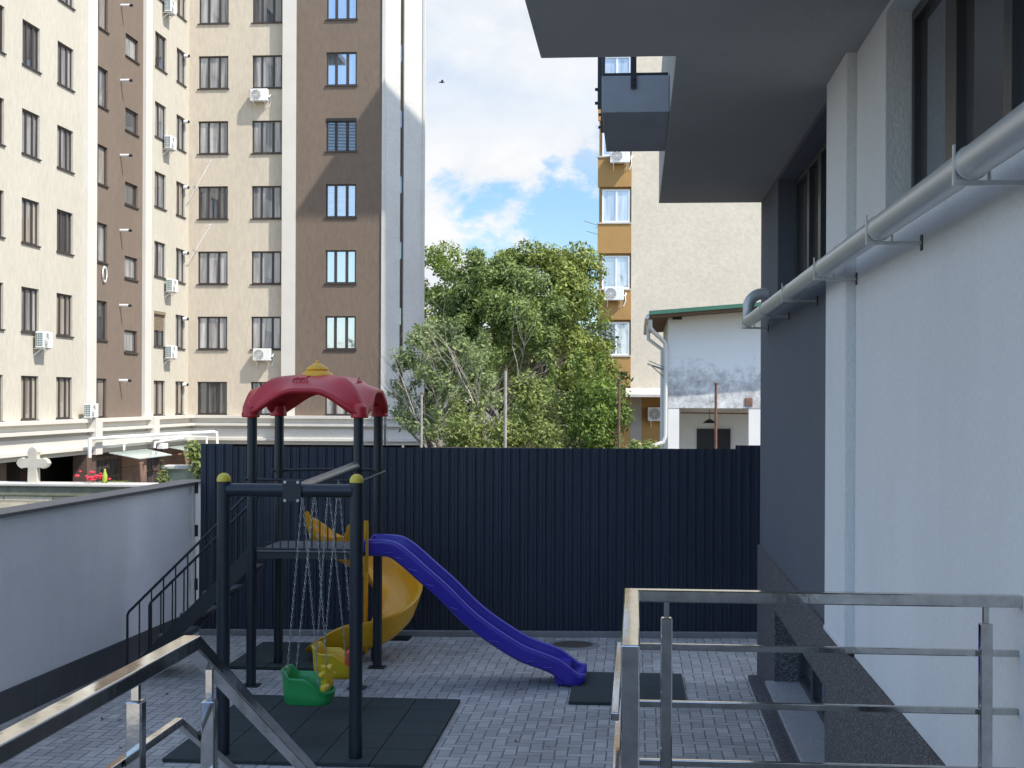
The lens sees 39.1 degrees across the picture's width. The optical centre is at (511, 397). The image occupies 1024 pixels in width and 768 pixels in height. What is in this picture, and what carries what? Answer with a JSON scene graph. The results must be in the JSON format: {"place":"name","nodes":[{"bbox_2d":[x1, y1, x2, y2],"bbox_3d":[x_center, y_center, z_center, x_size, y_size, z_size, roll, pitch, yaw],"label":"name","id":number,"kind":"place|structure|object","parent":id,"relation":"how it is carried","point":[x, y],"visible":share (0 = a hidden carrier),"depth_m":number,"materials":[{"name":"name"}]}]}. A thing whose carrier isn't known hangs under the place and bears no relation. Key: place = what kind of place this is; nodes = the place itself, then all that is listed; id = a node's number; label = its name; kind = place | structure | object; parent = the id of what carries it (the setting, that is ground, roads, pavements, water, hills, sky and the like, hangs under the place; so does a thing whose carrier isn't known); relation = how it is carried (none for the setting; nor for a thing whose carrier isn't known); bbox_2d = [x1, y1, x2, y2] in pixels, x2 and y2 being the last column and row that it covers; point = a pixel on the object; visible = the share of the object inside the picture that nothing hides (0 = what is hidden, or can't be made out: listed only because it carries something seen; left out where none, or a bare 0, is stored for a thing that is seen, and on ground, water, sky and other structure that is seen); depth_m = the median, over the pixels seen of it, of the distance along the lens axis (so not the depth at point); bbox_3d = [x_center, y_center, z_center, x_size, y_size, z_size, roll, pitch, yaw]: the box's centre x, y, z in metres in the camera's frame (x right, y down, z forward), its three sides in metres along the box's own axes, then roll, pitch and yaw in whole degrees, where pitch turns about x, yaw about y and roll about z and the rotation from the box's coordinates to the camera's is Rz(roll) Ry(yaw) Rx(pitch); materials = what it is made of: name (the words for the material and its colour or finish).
{"place":"outdoors","nodes":[
{"label":"outdoors","id":0,"kind":"place"},
{"bbox_2d":[0,481,156,507],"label":"stone wall","id":1,"kind":"structure","parent":0,"point":[14,493],"depth_m":26.82,"materials":[{"name":"stone"}]},
{"bbox_2d":[16,446,50,481],"bbox_3d":[-9.008,1.267,27.132,0.621,0.690,0.160,0,0,5],"label":"stone cross","id":2,"kind":"object","parent":1,"relation":"on","point":[33,462],"visible":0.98,"depth_m":27.05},
{"bbox_2d":[75,470,130,481],"bbox_3d":[-7.661,1.477,26.946,1.102,0.217,0.324,0,0,5],"label":"flower bunch","id":3,"kind":"object","parent":1,"relation":"on","point":[91,478],"visible":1,"depth_m":26.94,"materials":[{"name":"red plant"}]},
{"bbox_2d":[0,0,429,482],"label":"apartment block","id":4,"kind":"structure","parent":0,"point":[287,227],"depth_m":68.36,"materials":[{"name":"paint"}]},
{"bbox_2d":[0,6,6,54],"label":"window","id":5,"kind":"structure","parent":4,"relation":"in","point":[0,6],"depth_m":49.13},
{"bbox_2d":[20,287,36,333],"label":"window","id":6,"kind":"structure","parent":4,"relation":"in","point":[28,295],"depth_m":51.53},
{"bbox_2d":[20,376,38,420],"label":"window","id":7,"kind":"structure","parent":4,"relation":"in","point":[28,383],"depth_m":51.55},
{"bbox_2d":[21,198,40,247],"bbox_3d":[-17.218,-6.239,51.388,0.200,1.628,1.613,0,0,5],"label":"window","id":8,"kind":"structure","parent":4,"relation":"in","point":[29,208],"depth_m":51.58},
{"bbox_2d":[21,109,41,160],"bbox_3d":[-17.204,-9.379,51.388,0.200,1.628,1.613,0,0,5],"label":"window","id":9,"kind":"structure","parent":4,"relation":"in","point":[29,120],"depth_m":51.54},
{"bbox_2d":[22,20,41,74],"bbox_3d":[-17.190,-12.519,51.388,0.200,1.628,1.613,0,0,5],"label":"window","id":10,"kind":"structure","parent":4,"relation":"in","point":[29,36],"depth_m":51.51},
{"bbox_2d":[33,331,52,355],"bbox_3d":[-16.935,-1.929,51.998,0.460,0.880,0.967,0,0,5],"label":"air conditioner","id":11,"kind":"object","parent":4,"relation":"attached to","point":[43,340],"visible":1,"depth_m":51.64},
{"bbox_2d":[55,377,69,419],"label":"window","id":12,"kind":"structure","parent":4,"relation":"in","point":[62,383],"depth_m":54.62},
{"bbox_2d":[56,293,73,337],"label":"window","id":13,"kind":"structure","parent":4,"relation":"in","point":[63,301],"depth_m":54.66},
{"bbox_2d":[56,209,74,255],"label":"window","id":14,"kind":"structure","parent":4,"relation":"in","point":[63,218],"depth_m":54.65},
{"bbox_2d":[56,125,74,174],"bbox_3d":[-16.938,-9.378,54.478,0.200,1.628,1.646,0,0,5],"label":"window","id":15,"kind":"structure","parent":4,"relation":"in","point":[63,135],"depth_m":54.61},
{"bbox_2d":[57,42,75,92],"bbox_3d":[-16.924,-12.518,54.478,0.200,1.628,1.646,0,0,5],"label":"window","id":16,"kind":"structure","parent":4,"relation":"in","point":[64,53],"depth_m":54.66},
{"bbox_2d":[82,403,97,423],"bbox_3d":[-16.442,0.647,56.136,0.437,0.836,0.919,0,0,5],"label":"air conditioner","id":17,"kind":"object","parent":4,"relation":"on","point":[90,410],"visible":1,"depth_m":55.78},
{"bbox_2d":[96,378,107,417],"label":"window","id":18,"kind":"structure","parent":4,"relation":"in","point":[100,383],"depth_m":58.49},
{"bbox_2d":[97,301,108,341],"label":"window","id":19,"kind":"structure","parent":4,"relation":"in","point":[100,304],"depth_m":58.46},
{"bbox_2d":[97,222,108,264],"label":"window","id":20,"kind":"structure","parent":4,"relation":"in","point":[100,227],"depth_m":58.42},
{"bbox_2d":[97,144,108,187],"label":"window","id":21,"kind":"structure","parent":4,"relation":"in","point":[101,151],"depth_m":58.49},
{"bbox_2d":[98,67,109,110],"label":"window","id":22,"kind":"structure","parent":4,"relation":"in","point":[101,73],"depth_m":58.46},
{"bbox_2d":[98,0,109,34],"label":"window","id":23,"kind":"structure","parent":4,"relation":"in","point":[101,3],"depth_m":58.52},
{"bbox_2d":[96,451,119,480],"bbox_3d":[-16.640,3.327,58.818,0.240,2.200,2.763,0,0,5],"label":"door","id":24,"kind":"structure","parent":4,"relation":"in","point":[110,462],"depth_m":59.13,"materials":[{"name":"brown wood"}]},
{"bbox_2d":[124,330,138,353],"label":"window","id":25,"kind":"structure","parent":4,"relation":"in","point":[129,336],"depth_m":61.80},
{"bbox_2d":[124,256,138,281],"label":"window","id":26,"kind":"structure","parent":4,"relation":"in","point":[130,263],"depth_m":61.88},
{"bbox_2d":[124,182,139,209],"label":"window","id":27,"kind":"structure","parent":4,"relation":"in","point":[130,190],"depth_m":61.84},
{"bbox_2d":[125,108,139,136],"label":"window","id":28,"kind":"structure","parent":4,"relation":"in","point":[130,117],"depth_m":61.80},
{"bbox_2d":[125,34,139,64],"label":"window","id":29,"kind":"structure","parent":4,"relation":"in","point":[131,45],"depth_m":61.90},
{"bbox_2d":[146,448,159,482],"bbox_3d":[-16.165,3.330,64.333,0.240,2.200,1.813,0,0,5],"label":"door","id":30,"kind":"structure","parent":4,"relation":"in","point":[152,469],"depth_m":64.28,"materials":[{"name":"brown wood"}]},
{"bbox_2d":[154,102,164,141],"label":"window","id":31,"kind":"structure","parent":4,"relation":"in","point":[159,110],"depth_m":65.57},
{"bbox_2d":[154,310,165,347],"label":"window","id":32,"kind":"structure","parent":4,"relation":"in","point":[158,316],"depth_m":65.49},
{"bbox_2d":[154,381,166,415],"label":"window","id":33,"kind":"structure","parent":4,"relation":"in","point":[158,385],"depth_m":65.60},
{"bbox_2d":[154,241,166,279],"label":"window","id":34,"kind":"structure","parent":4,"relation":"in","point":[158,247],"depth_m":65.52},
{"bbox_2d":[154,172,166,210],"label":"window","id":35,"kind":"structure","parent":4,"relation":"in","point":[159,178],"depth_m":65.60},
{"bbox_2d":[155,32,167,74],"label":"window","id":36,"kind":"structure","parent":4,"relation":"in","point":[159,40],"depth_m":65.53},
{"bbox_2d":[163,135,176,156],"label":"air conditioner","id":37,"kind":"object","parent":4,"relation":"attached to","point":[170,143],"visible":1,"depth_m":65.65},
{"bbox_2d":[163,0,176,20],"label":"air conditioner","id":38,"kind":"object","parent":4,"relation":"attached to","point":[170,7],"visible":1,"depth_m":65.56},
{"bbox_2d":[163,345,176,364],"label":"air conditioner","id":39,"kind":"object","parent":4,"relation":"attached to","point":[170,352],"visible":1,"depth_m":65.81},
{"bbox_2d":[164,279,177,298],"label":"air conditioner","id":40,"kind":"object","parent":4,"relation":"attached to","point":[171,285],"visible":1,"depth_m":65.93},
{"bbox_2d":[175,381,182,414],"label":"window","id":41,"kind":"structure","parent":4,"relation":"in","point":[178,385],"depth_m":68.46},
{"bbox_2d":[176,315,185,349],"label":"window","id":42,"kind":"structure","parent":4,"relation":"in","point":[179,319],"depth_m":68.56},
{"bbox_2d":[176,248,185,283],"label":"window","id":43,"kind":"structure","parent":4,"relation":"in","point":[179,253],"depth_m":68.53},
{"bbox_2d":[176,182,185,218],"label":"window","id":44,"kind":"structure","parent":4,"relation":"in","point":[179,187],"depth_m":68.48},
{"bbox_2d":[176,115,186,152],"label":"window","id":45,"kind":"structure","parent":4,"relation":"in","point":[180,124],"depth_m":68.58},
{"bbox_2d":[176,49,186,87],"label":"window","id":46,"kind":"structure","parent":4,"relation":"in","point":[180,55],"depth_m":68.55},
{"bbox_2d":[177,0,186,21],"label":"window","id":47,"kind":"structure","parent":4,"relation":"in","point":[180,3],"depth_m":68.51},
{"bbox_2d":[196,382,226,414],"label":"window","id":48,"kind":"structure","parent":4,"relation":"in","point":[212,396],"depth_m":69.51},
{"bbox_2d":[196,317,227,349],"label":"window","id":49,"kind":"structure","parent":4,"relation":"in","point":[212,331],"depth_m":69.51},
{"bbox_2d":[196,252,228,284],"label":"window","id":50,"kind":"structure","parent":4,"relation":"in","point":[212,266],"depth_m":69.51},
{"bbox_2d":[197,186,228,219],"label":"window","id":51,"kind":"structure","parent":4,"relation":"in","point":[213,201],"depth_m":69.51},
{"bbox_2d":[197,121,228,154],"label":"window","id":52,"kind":"structure","parent":4,"relation":"in","point":[213,136],"depth_m":69.51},
{"bbox_2d":[197,56,228,89],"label":"window","id":53,"kind":"structure","parent":4,"relation":"in","point":[213,70],"depth_m":69.51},
{"bbox_2d":[197,0,229,24],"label":"window","id":54,"kind":"structure","parent":4,"relation":"in","point":[212,12],"depth_m":69.51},
{"bbox_2d":[250,88,270,108],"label":"air conditioner","id":55,"kind":"object","parent":4,"relation":"attached to","point":[259,95],"visible":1,"depth_m":68.78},
{"bbox_2d":[251,382,269,414],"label":"window","id":56,"kind":"structure","parent":4,"relation":"in","point":[265,411],"depth_m":69.30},
{"bbox_2d":[253,348,273,366],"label":"air conditioner","id":57,"kind":"object","parent":4,"relation":"attached to","point":[261,354],"visible":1,"depth_m":68.76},
{"bbox_2d":[250,317,280,350],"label":"window","id":58,"kind":"structure","parent":4,"relation":"in","point":[266,331],"depth_m":69.29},
{"bbox_2d":[250,251,280,284],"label":"window","id":59,"kind":"structure","parent":4,"relation":"in","point":[266,265],"depth_m":69.29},
{"bbox_2d":[250,186,281,219],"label":"window","id":60,"kind":"structure","parent":4,"relation":"in","point":[266,200],"depth_m":69.29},
{"bbox_2d":[250,121,281,154],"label":"window","id":61,"kind":"structure","parent":4,"relation":"in","point":[267,135],"depth_m":69.27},
{"bbox_2d":[251,55,281,88],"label":"window","id":62,"kind":"structure","parent":4,"relation":"in","point":[267,70],"depth_m":69.29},
{"bbox_2d":[251,0,282,23],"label":"window","id":63,"kind":"structure","parent":4,"relation":"in","point":[264,11],"depth_m":69.27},
{"bbox_2d":[323,398,350,415],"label":"window","id":64,"kind":"structure","parent":4,"relation":"in","point":[331,409],"depth_m":68.65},
{"bbox_2d":[324,316,356,349],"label":"window","id":65,"kind":"structure","parent":4,"relation":"in","point":[340,330],"depth_m":68.60,"materials":[{"name":"glass"}]},
{"bbox_2d":[324,250,356,283],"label":"window","id":66,"kind":"structure","parent":4,"relation":"in","point":[340,264],"depth_m":68.60,"materials":[{"name":"glass"}]},
{"bbox_2d":[324,184,356,217],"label":"window","id":67,"kind":"structure","parent":4,"relation":"in","point":[340,198],"depth_m":68.61,"materials":[{"name":"glass"}]},
{"bbox_2d":[325,118,357,152],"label":"window","id":68,"kind":"structure","parent":4,"relation":"in","point":[340,132],"depth_m":68.58,"materials":[{"name":"glass"}]},
{"bbox_2d":[325,52,357,86],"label":"window","id":69,"kind":"structure","parent":4,"relation":"in","point":[341,67],"depth_m":68.60,"materials":[{"name":"glass"}]},
{"bbox_2d":[325,0,357,20],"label":"window","id":70,"kind":"structure","parent":4,"relation":"in","point":[336,9],"depth_m":68.61,"materials":[{"name":"glass"}]},
{"bbox_2d":[0,632,779,767],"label":"courtyard paving","id":71,"kind":"structure","parent":0,"point":[498,712],"depth_m":13.35,"materials":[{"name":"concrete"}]},
{"bbox_2d":[230,641,368,670],"bbox_3d":[-2.333,2.873,16.034,1.300,0.031,1.561,0,0,5],"label":"rubber mat","id":72,"kind":"object","parent":71,"relation":"on","point":[264,655],"visible":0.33,"depth_m":15.78,"materials":[{"name":"rubber"}]},
{"bbox_2d":[162,695,459,767],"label":"rubber mat","id":73,"kind":"object","parent":71,"relation":"on","point":[402,732],"visible":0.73,"depth_m":12.28,"materials":[{"name":"rubber"}]},
{"bbox_2d":[126,360,586,758],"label":"playground tower","id":74,"kind":"structure","parent":71,"relation":"on","point":[397,572],"depth_m":14.47,"materials":[{"name":"metal"}]},
{"bbox_2d":[281,497,336,705],"bbox_3d":[-1.700,1.631,12.075,0.454,1.855,0.514,0,0,5],"label":"swing","id":75,"kind":"object","parent":74,"relation":"hanging from","point":[306,688],"visible":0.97,"depth_m":11.95,"materials":[{"name":"green plastic"}]},
{"bbox_2d":[311,478,348,678],"bbox_3d":[-1.599,1.613,13.145,0.447,1.864,0.504,0,0,5],"label":"swing","id":76,"kind":"object","parent":74,"relation":"hanging from","point":[337,658],"visible":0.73,"depth_m":13.01,"materials":[{"name":"yellow plastic"}]},
{"bbox_2d":[194,444,759,637],"bbox_3d":[-0.283,1.732,17.525,7.137,2.333,0.202,0,0,0],"label":"metal fence","id":77,"kind":"object","parent":71,"relation":"on","point":[553,542],"visible":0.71,"depth_m":17.50,"materials":[{"name":"metal"}]},
{"bbox_2d":[549,640,599,649],"bbox_3d":[0.712,2.895,16.857,0.640,0.015,0.640,0,0,5],"label":"manhole cover","id":78,"kind":"object","parent":71,"relation":"on","point":[574,645],"visible":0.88,"depth_m":16.85,"materials":[{"name":"metal"}]},
{"bbox_2d":[568,672,685,704],"bbox_3d":[1.150,2.889,14.309,1.111,0.031,1.502,0,0,5],"label":"rubber mat","id":79,"kind":"object","parent":71,"relation":"on","point":[595,688],"visible":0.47,"depth_m":14.18,"materials":[{"name":"rubber"}]},
{"bbox_2d":[191,402,588,463],"bbox_3d":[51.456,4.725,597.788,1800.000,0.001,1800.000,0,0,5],"label":"ground","id":80,"kind":"structure","parent":0,"point":[441,442],"depth_m":249.13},
{"bbox_2d":[0,479,200,724],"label":"boundary wall","id":81,"kind":"structure","parent":80,"relation":"on","point":[81,576],"depth_m":14.46,"materials":[{"name":"paint"}]},
{"bbox_2d":[161,465,200,481],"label":"mossy wall","id":82,"kind":"structure","parent":80,"relation":"on","point":[177,472],"depth_m":33.79,"materials":[{"name":"concrete"}]},
{"bbox_2d":[155,440,208,482],"bbox_3d":[-7.617,2.721,33.679,1.458,3.496,0.620,0,0,5],"label":"ivy","id":83,"kind":"object","parent":82,"relation":"attached to","point":[193,453],"visible":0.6,"depth_m":33.58,"materials":[{"name":"green plant"}]},
{"bbox_2d":[420,393,422,447],"bbox_3d":[-1.340,2.210,21.192,0.044,4.568,0.044,0,0,27],"label":"metal pole","id":84,"kind":"object","parent":80,"relation":"on","point":[421,416],"visible":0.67,"depth_m":21.18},
{"bbox_2d":[424,325,499,446],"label":"broadleaf tree","id":85,"kind":"object","parent":80,"relation":"on","point":[441,402],"visible":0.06,"depth_m":100.34,"materials":[{"name":"green plant"}]},
{"bbox_2d":[424,240,501,446],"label":"broadleaf tree","id":86,"kind":"object","parent":80,"relation":"on","point":[437,256],"visible":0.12,"depth_m":79.91,"materials":[{"name":"green plant"}]},
{"bbox_2d":[371,270,568,447],"bbox_3d":[-0.837,0.876,30.032,4.440,7.277,3.880,0,0,5],"label":"drying tree","id":87,"kind":"object","parent":80,"relation":"on","point":[453,351],"visible":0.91,"depth_m":29.93,"materials":[{"name":"green plant"}]},
{"bbox_2d":[426,390,518,447],"bbox_3d":[-0.664,2.184,25.732,1.820,4.633,1.912,0,0,5],"label":"shrub","id":88,"kind":"object","parent":80,"relation":"on","point":[462,430],"visible":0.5,"depth_m":25.56,"materials":[{"name":"green plant"}]},
{"bbox_2d":[424,246,571,447],"bbox_3d":[-0.479,0.149,40.315,4.276,8.746,4.223,0,0,5],"label":"broadleaf tree","id":89,"kind":"object","parent":80,"relation":"on","point":[469,306],"visible":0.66,"depth_m":39.57,"materials":[{"name":"green plant"}]},
{"bbox_2d":[503,369,507,447],"bbox_3d":[-0.104,2.037,21.086,0.061,4.925,0.061,0,0,27],"label":"metal pole","id":90,"kind":"object","parent":80,"relation":"on","point":[505,408],"visible":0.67,"depth_m":21.07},
{"bbox_2d":[481,368,574,447],"bbox_3d":[0.289,1.981,25.981,2.044,5.045,2.013,0,0,5],"label":"shrub","id":91,"kind":"object","parent":80,"relation":"on","point":[521,423],"visible":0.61,"depth_m":25.93,"materials":[{"name":"green plant"}]},
{"bbox_2d":[489,237,621,432],"bbox_3d":[1.295,-0.312,47.048,4.552,9.730,5.290,0,0,5],"label":"chestnut tree","id":92,"kind":"object","parent":80,"relation":"on","point":[570,282],"visible":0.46,"depth_m":46.24,"materials":[{"name":"green plant"}]},
{"bbox_2d":[482,303,633,447],"bbox_3d":[1.526,0.394,53.004,5.894,8.250,4.146,0,0,5],"label":"broadleaf tree","id":93,"kind":"object","parent":80,"relation":"on","point":[623,373],"visible":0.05,"depth_m":52.66,"materials":[{"name":"green plant"}]},
{"bbox_2d":[536,354,605,447],"bbox_3d":[1.075,1.823,27.033,1.455,5.376,1.946,0,0,5],"label":"shrub","id":94,"kind":"object","parent":80,"relation":"on","point":[566,408],"visible":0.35,"depth_m":26.92,"materials":[{"name":"green plant"}]},
{"bbox_2d":[546,348,635,447],"bbox_3d":[1.604,1.793,26.571,1.810,5.434,1.542,0,0,-43],"label":"shrub","id":95,"kind":"object","parent":80,"relation":"on","point":[601,394],"visible":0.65,"depth_m":26.40,"materials":[{"name":"green plant"}]},
{"bbox_2d":[617,381,620,447],"bbox_3d":[1.549,2.135,20.944,0.050,4.743,0.050,0,0,-18],"label":"metal pole","id":96,"kind":"object","parent":80,"relation":"on","point":[618,382],"visible":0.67,"depth_m":20.93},
{"bbox_2d":[625,437,661,448],"bbox_3d":[2.858,2.711,32.873,1.496,3.611,1.360,0,0,5],"label":"rose hedge","id":97,"kind":"object","parent":80,"relation":"on","point":[636,444],"visible":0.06,"depth_m":32.91,"materials":[{"name":"green plant"}]},
{"bbox_2d":[643,302,760,448],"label":"outbuilding","id":98,"kind":"structure","parent":80,"relation":"on","point":[704,349],"depth_m":37.21,"materials":[{"name":"white paint"}]},
{"bbox_2d":[697,429,729,448],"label":"window","id":99,"kind":"structure","parent":98,"relation":"in","point":[705,437],"depth_m":38.65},
{"bbox_2d":[714,383,717,448],"bbox_3d":[2.940,2.151,20.824,0.055,4.724,0.055,0,0,27],"label":"metal pole","id":100,"kind":"object","parent":80,"relation":"on","point":[715,427],"visible":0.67,"depth_m":20.81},
{"bbox_2d":[424,0,598,400],"label":"sky","id":101,"kind":"structure","parent":0,"point":[512,132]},
{"bbox_2d":[585,56,760,448],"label":"ochre house","id":102,"kind":"structure","parent":0,"point":[661,256],"depth_m":57.24,"materials":[{"name":"paint"}]},
{"bbox_2d":[604,287,626,307],"bbox_3d":[4.098,-3.982,57.126,0.890,0.810,0.423,0,0,5],"label":"air conditioner","id":103,"kind":"object","parent":102,"relation":"attached to","point":[615,294],"visible":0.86,"depth_m":56.93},
{"bbox_2d":[602,322,629,354],"bbox_3d":[4.128,-2.349,57.435,1.111,1.316,0.068,0,0,5],"label":"window","id":104,"kind":"structure","parent":102,"relation":"in","point":[622,330],"depth_m":57.43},
{"bbox_2d":[602,256,629,288],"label":"window","id":105,"kind":"structure","parent":102,"relation":"in","point":[618,266],"depth_m":57.44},
{"bbox_2d":[602,189,629,221],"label":"window","id":106,"kind":"structure","parent":102,"relation":"in","point":[615,203],"depth_m":57.44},
{"bbox_2d":[605,57,630,72],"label":"window","id":107,"kind":"structure","parent":102,"relation":"in","point":[612,64],"depth_m":57.44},
{"bbox_2d":[610,152,632,170],"bbox_3d":[4.335,-9.424,57.108,0.890,0.810,0.423,0,0,5],"label":"air conditioner","id":108,"kind":"object","parent":102,"relation":"attached to","point":[620,157],"visible":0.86,"depth_m":56.92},
{"bbox_2d":[630,397,641,446],"bbox_3d":[5.017,2.245,58.329,0.444,4.554,0.290,0,0,5],"label":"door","id":109,"kind":"structure","parent":102,"relation":"in","point":[635,427],"depth_m":58.19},
{"bbox_2d":[648,407,659,421],"bbox_3d":[5.925,0.805,58.010,0.919,0.836,0.437,0,0,5],"label":"air conditioner","id":110,"kind":"object","parent":102,"relation":"attached to","point":[653,413],"visible":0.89,"depth_m":57.82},
{"bbox_2d":[525,0,1023,767],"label":"residential building","id":111,"kind":"structure","parent":0,"point":[869,154],"depth_m":7.64,"materials":[{"name":"grey paint"}]},
{"bbox_2d":[795,139,826,277],"bbox_3d":[2.462,-1.434,11.363,0.076,1.086,3.508,0,0,5],"label":"window","id":112,"kind":"structure","parent":111,"relation":"in","point":[810,231],"depth_m":12.04,"materials":[{"name":"glass"}]},
{"bbox_2d":[799,653,824,724],"bbox_3d":[2.480,2.250,11.285,0.076,0.634,3.458,0,0,5],"label":"window","id":113,"kind":"structure","parent":111,"relation":"in","point":[810,682],"depth_m":12.05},
{"bbox_2d":[911,0,1023,187],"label":"window","id":114,"kind":"structure","parent":111,"relation":"in","point":[968,55],"depth_m":6.37,"materials":[{"name":"glass"}]},
{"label":"entrance steps","id":115,"kind":"object","parent":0,"visible":0},
{"bbox_2d":[0,635,317,767],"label":"stair railing","id":116,"kind":"object","parent":115,"relation":"on","point":[21,736],"visible":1,"depth_m":3.59,"materials":[{"name":"metal"}]},
{"bbox_2d":[611,588,1022,767],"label":"landing railing","id":117,"kind":"object","parent":115,"relation":"on","point":[625,712],"visible":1,"depth_m":4.83,"materials":[{"name":"metal"}]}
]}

